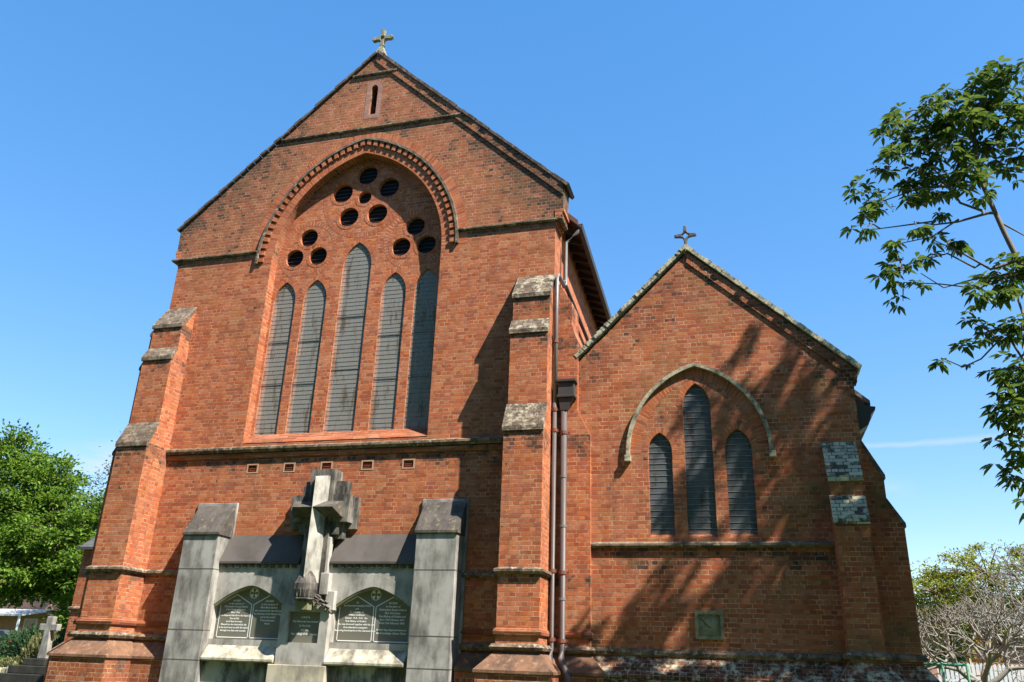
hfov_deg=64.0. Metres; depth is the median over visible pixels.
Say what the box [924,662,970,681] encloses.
pipe frame
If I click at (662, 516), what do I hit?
lancet window
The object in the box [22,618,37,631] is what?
window
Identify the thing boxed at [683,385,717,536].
lancet window
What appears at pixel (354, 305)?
lancet window
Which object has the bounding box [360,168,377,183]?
round window
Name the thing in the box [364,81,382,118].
slit window
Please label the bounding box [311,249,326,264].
round window
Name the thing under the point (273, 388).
lancet window
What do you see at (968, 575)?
tree
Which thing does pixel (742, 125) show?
sky
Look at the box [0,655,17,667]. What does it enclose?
shrub
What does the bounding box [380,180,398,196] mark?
round window
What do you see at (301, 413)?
lancet window
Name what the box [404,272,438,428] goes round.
lancet window
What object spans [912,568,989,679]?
tree
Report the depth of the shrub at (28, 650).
30.21 m
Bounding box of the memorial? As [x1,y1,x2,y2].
[158,469,469,681]
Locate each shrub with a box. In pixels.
[0,621,64,660]
[0,627,39,656]
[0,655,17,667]
[12,630,60,664]
[54,624,67,646]
[961,635,1017,681]
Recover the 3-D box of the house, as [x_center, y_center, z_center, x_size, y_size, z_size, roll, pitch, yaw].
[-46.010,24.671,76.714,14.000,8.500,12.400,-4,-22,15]
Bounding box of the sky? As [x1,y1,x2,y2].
[0,0,1023,617]
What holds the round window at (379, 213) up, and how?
in the church
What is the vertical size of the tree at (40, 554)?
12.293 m
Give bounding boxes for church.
[43,29,939,681]
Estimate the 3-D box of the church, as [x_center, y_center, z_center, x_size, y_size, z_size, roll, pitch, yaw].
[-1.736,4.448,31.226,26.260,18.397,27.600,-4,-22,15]
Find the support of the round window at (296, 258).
in the church
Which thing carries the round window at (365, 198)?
in the church
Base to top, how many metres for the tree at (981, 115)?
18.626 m
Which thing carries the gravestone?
on the ground
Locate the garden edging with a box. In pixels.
[0,667,7,672]
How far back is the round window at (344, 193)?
21.61 m
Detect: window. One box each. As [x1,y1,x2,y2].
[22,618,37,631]
[258,286,294,434]
[287,283,325,433]
[288,252,302,266]
[303,231,317,245]
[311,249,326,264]
[324,245,370,431]
[335,186,352,202]
[341,210,357,225]
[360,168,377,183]
[360,193,370,203]
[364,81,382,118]
[369,206,386,222]
[369,276,405,429]
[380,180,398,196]
[394,240,409,255]
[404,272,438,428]
[408,219,424,234]
[418,237,435,252]
[649,434,674,536]
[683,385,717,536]
[725,430,757,536]
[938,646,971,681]
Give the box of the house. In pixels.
[0,581,57,650]
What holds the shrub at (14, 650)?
on the ground
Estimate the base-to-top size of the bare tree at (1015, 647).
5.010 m
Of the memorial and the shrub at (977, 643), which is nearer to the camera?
the memorial
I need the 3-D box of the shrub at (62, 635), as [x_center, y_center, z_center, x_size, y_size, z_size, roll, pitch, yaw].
[-16.309,11.463,29.929,1.471,2.312,1.436,-4,-22,15]
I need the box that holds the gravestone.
[0,616,61,681]
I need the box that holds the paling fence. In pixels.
[937,662,1023,681]
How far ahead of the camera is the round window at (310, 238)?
21.37 m
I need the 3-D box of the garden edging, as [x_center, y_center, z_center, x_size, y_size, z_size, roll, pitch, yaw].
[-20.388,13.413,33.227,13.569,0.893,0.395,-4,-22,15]
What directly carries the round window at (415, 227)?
in the church
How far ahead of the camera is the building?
39.10 m
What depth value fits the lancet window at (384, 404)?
19.52 m
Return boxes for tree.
[0,419,104,637]
[74,431,120,513]
[839,55,1023,523]
[910,539,1023,680]
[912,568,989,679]
[916,588,1023,681]
[935,544,1023,681]
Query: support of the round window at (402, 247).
in the church
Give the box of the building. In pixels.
[922,597,1023,681]
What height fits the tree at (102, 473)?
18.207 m
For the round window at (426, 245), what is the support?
in the church
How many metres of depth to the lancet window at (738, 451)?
16.05 m
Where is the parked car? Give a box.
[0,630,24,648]
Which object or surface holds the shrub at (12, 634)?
on the ground
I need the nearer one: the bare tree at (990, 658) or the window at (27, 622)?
the bare tree at (990, 658)
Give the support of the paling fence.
on the ground
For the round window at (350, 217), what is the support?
in the church

